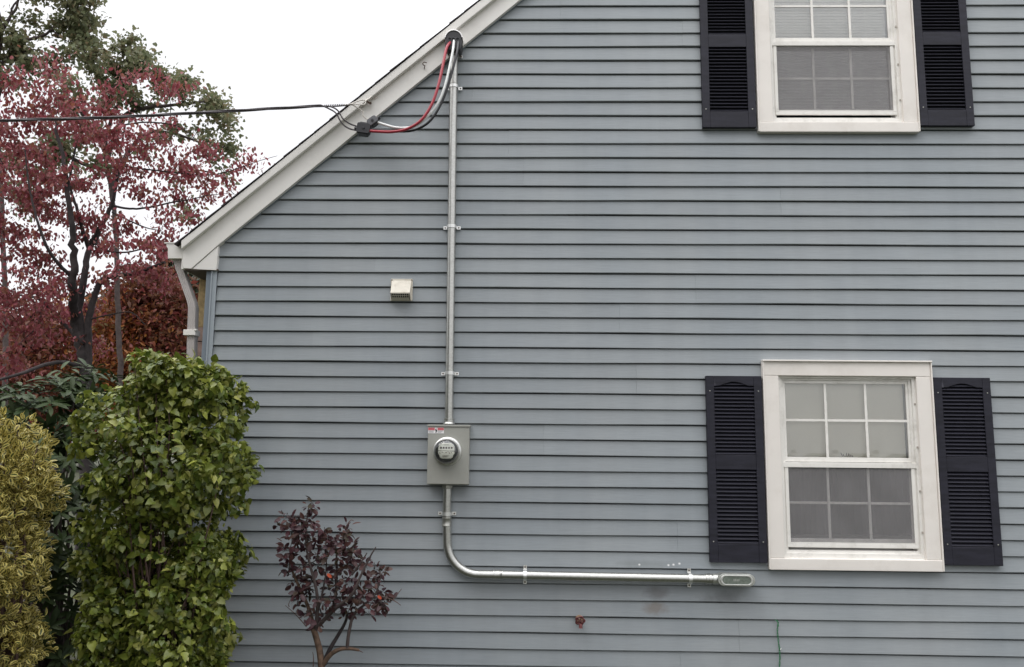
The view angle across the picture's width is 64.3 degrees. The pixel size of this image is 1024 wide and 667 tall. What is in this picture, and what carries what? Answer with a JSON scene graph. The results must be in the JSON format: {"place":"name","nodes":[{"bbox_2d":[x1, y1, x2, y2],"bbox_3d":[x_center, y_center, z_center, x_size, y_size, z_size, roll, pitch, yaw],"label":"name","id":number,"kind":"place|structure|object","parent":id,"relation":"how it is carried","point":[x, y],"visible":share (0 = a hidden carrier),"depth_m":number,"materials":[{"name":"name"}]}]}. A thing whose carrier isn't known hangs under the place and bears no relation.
{"place":"outdoors","nodes":[
{"label":"outdoors","id":0,"kind":"place"},
{"bbox_2d":[10,288,115,472],"bbox_3d":[-15.757,1.877,28.864,5.741,7.194,4.860,0,-8,1],"label":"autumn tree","id":1,"kind":"object","parent":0,"point":[54,368],"visible":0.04,"depth_m":28.30,"materials":[{"name":"plant"}]},
{"bbox_2d":[0,454,178,660],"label":"ground","id":2,"kind":"structure","parent":0,"point":[76,477],"depth_m":16.97,"materials":[{"name":"soil"}]},
{"bbox_2d":[0,406,71,666],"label":"variegated shrub","id":3,"kind":"object","parent":2,"relation":"on","point":[18,633],"visible":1,"depth_m":4.32,"materials":[{"name":"yellow plant"}]},
{"bbox_2d":[0,274,113,471],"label":"autumn tree","id":4,"kind":"object","parent":2,"relation":"on","point":[32,357],"visible":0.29,"depth_m":23.41,"materials":[{"name":"red plant"}]},
{"bbox_2d":[0,0,115,464],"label":"oak tree","id":5,"kind":"object","parent":2,"relation":"on","point":[80,21],"visible":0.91,"depth_m":20.81,"materials":[{"name":"green plant"}]},
{"bbox_2d":[0,358,124,666],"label":"rhododendron","id":6,"kind":"object","parent":2,"relation":"on","point":[58,619],"visible":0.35,"depth_m":5.25,"materials":[{"name":"green plant"}]},
{"bbox_2d":[8,293,176,453],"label":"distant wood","id":7,"kind":"object","parent":2,"relation":"on","point":[105,409],"depth_m":45.56,"materials":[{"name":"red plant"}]},
{"bbox_2d":[46,280,185,416],"bbox_3d":[-11.752,1.409,24.692,4.806,7.040,4.997,0,-8,1],"label":"autumn tree","id":8,"kind":"object","parent":2,"relation":"on","point":[102,328],"visible":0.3,"depth_m":23.89,"materials":[{"name":"red plant"}]},
{"bbox_2d":[1,25,247,461],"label":"oak tree","id":9,"kind":"object","parent":2,"relation":"on","point":[136,55],"visible":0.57,"depth_m":23.56,"materials":[{"name":"green plant"}]},
{"bbox_2d":[0,45,275,550],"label":"dogwood tree","id":10,"kind":"object","parent":2,"relation":"on","point":[80,331],"visible":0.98,"depth_m":12.82,"materials":[{"name":"red plant"}]},
{"bbox_2d":[90,250,198,468],"bbox_3d":[-10.849,1.132,24.630,4.093,7.586,4.032,3,-8,-14],"label":"autumn tree","id":11,"kind":"object","parent":2,"relation":"on","point":[177,306],"visible":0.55,"depth_m":24.17,"materials":[{"name":"red plant"}]},
{"bbox_2d":[59,347,264,666],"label":"leafy shrub","id":12,"kind":"object","parent":2,"relation":"on","point":[168,611],"visible":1,"depth_m":4.54,"materials":[{"name":"green plant"}]},
{"bbox_2d":[185,276,199,327],"bbox_3d":[-9.709,1.325,25.622,1.639,7.498,1.968,0,-8,1],"label":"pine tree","id":13,"kind":"object","parent":2,"relation":"on","point":[196,290],"visible":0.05,"depth_m":25.75,"materials":[{"name":"green plant"}]},
{"bbox_2d":[272,496,400,666],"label":"purple shrub","id":14,"kind":"object","parent":2,"relation":"on","point":[378,605],"visible":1,"depth_m":4.70,"materials":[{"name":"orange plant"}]},
{"bbox_2d":[164,0,1023,666],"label":"house","id":15,"kind":"structure","parent":2,"relation":"on","point":[738,286],"depth_m":5.44,"materials":[{"name":"grey"}]},
{"bbox_2d":[183,279,217,464],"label":"porch column","id":16,"kind":"structure","parent":15,"relation":"attached to","point":[201,294],"depth_m":5.82,"materials":[{"name":"beige paint"}]},
{"bbox_2d":[365,96,377,103],"bbox_3d":[-0.973,-1.618,5.631,0.080,0.082,0.060,0,-8,1],"label":"cable anchor","id":17,"kind":"object","parent":15,"relation":"attached to","point":[369,98],"visible":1,"depth_m":5.62,"materials":[{"name":"silver metal"}]},
{"bbox_2d":[0,99,367,130],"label":"service drop","id":18,"kind":"object","parent":17,"relation":"attached to","point":[165,114],"visible":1,"depth_m":5.43,"materials":[{"name":"black metal"}]},
{"bbox_2d":[354,122,372,136],"bbox_3d":[-1.009,-1.392,5.541,0.129,0.096,0.060,0,-8,1],"label":"splice connector","id":19,"kind":"object","parent":18,"relation":"attached to","point":[362,129],"visible":1,"depth_m":5.52,"materials":[{"name":"black plastic"}]},
{"bbox_2d":[390,279,412,300],"bbox_3d":[-0.746,-0.299,5.469,0.147,0.150,0.069,0,-8,1],"label":"wall vent","id":20,"kind":"object","parent":15,"relation":"attached to","point":[401,289],"depth_m":5.47,"materials":[{"name":"beige plastic"}]},
{"bbox_2d":[427,425,470,484],"bbox_3d":[-0.411,0.780,5.244,0.278,0.383,0.202,0,-8,1],"label":"electric meter","id":21,"kind":"object","parent":15,"relation":"attached to","point":[448,458],"visible":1,"depth_m":5.24,"materials":[{"name":"paint"}]},
{"bbox_2d":[441,29,462,423],"bbox_3d":[-0.411,-0.754,5.504,0.134,2.717,0.118,0,-8,1],"label":"conduit riser","id":22,"kind":"object","parent":15,"relation":"attached to","point":[451,227],"visible":0.92,"depth_m":5.50,"materials":[{"name":"metal"}]},
{"bbox_2d":[370,41,450,132],"bbox_3d":[-0.702,-1.691,5.536,0.561,0.695,0.144,0,-8,1],"label":"service wire","id":23,"kind":"object","parent":22,"relation":"attached to","point":[430,105],"visible":1,"depth_m":5.47,"materials":[{"name":"red"}]},
{"bbox_2d":[371,41,458,132],"bbox_3d":[-0.669,-1.699,5.558,0.606,0.689,0.104,0,-8,1],"label":"service wire","id":24,"kind":"object","parent":22,"relation":"attached to","point":[442,99],"visible":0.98,"depth_m":5.50,"materials":[{"name":"black"}]},
{"bbox_2d":[377,39,454,128],"bbox_3d":[-0.662,-1.712,5.547,0.531,0.682,0.126,0,-8,1],"label":"service wire","id":25,"kind":"object","parent":22,"relation":"attached to","point":[440,97],"visible":1,"depth_m":5.50,"materials":[{"name":"white"}]},
{"bbox_2d":[367,115,379,127],"bbox_3d":[-0.946,-1.442,5.546,0.097,0.083,0.060,0,-8,1],"label":"splice connector","id":26,"kind":"object","parent":25,"relation":"attached to","point":[373,120],"visible":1,"depth_m":5.53,"materials":[{"name":"grey plastic"}]},
{"bbox_2d":[575,615,585,628],"bbox_3d":[0.430,1.814,5.136,0.065,0.079,0.098,0,-8,1],"label":"hose spigot","id":27,"kind":"object","parent":15,"relation":"attached to","point":[580,620],"visible":1,"depth_m":5.10,"materials":[{"name":"red metal"}]},
{"bbox_2d":[438,485,754,586],"bbox_3d":[0.526,1.280,5.213,2.014,0.665,0.096,0,-8,1],"label":"conduit run","id":28,"kind":"object","parent":15,"relation":"attached to","point":[720,578],"visible":0.98,"depth_m":5.16,"materials":[{"name":"metal"}]},
{"bbox_2d":[776,620,780,666],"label":"green cord","id":29,"kind":"object","parent":15,"relation":"hanging from","point":[778,643],"visible":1,"depth_m":5.12,"materials":[{"name":"green plastic"}]},
{"bbox_2d":[752,0,920,133],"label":"window","id":30,"kind":"structure","parent":15,"relation":"in","point":[822,66],"depth_m":5.69,"materials":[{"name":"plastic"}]},
{"bbox_2d":[761,360,944,571],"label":"window","id":31,"kind":"structure","parent":15,"relation":"in","point":[851,456],"depth_m":5.34,"materials":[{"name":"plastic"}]},
{"bbox_2d":[84,283,126,387],"bbox_3d":[-17.335,2.088,35.857,4.569,8.678,4.293,3,-8,-16],"label":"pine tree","id":32,"kind":"object","parent":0,"point":[86,295],"depth_m":35.37,"materials":[{"name":"green plant"}]},
{"bbox_2d":[151,250,194,467],"bbox_3d":[-12.403,1.060,29.780,2.388,9.123,2.137,0,-8,1],"label":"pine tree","id":33,"kind":"object","parent":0,"point":[170,264],"visible":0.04,"depth_m":29.74,"materials":[{"name":"green plant"}]},
{"bbox_2d":[0,0,477,442],"label":"sky","id":34,"kind":"structure","parent":0,"point":[270,53],"materials":[{"name":"white"}]}
]}

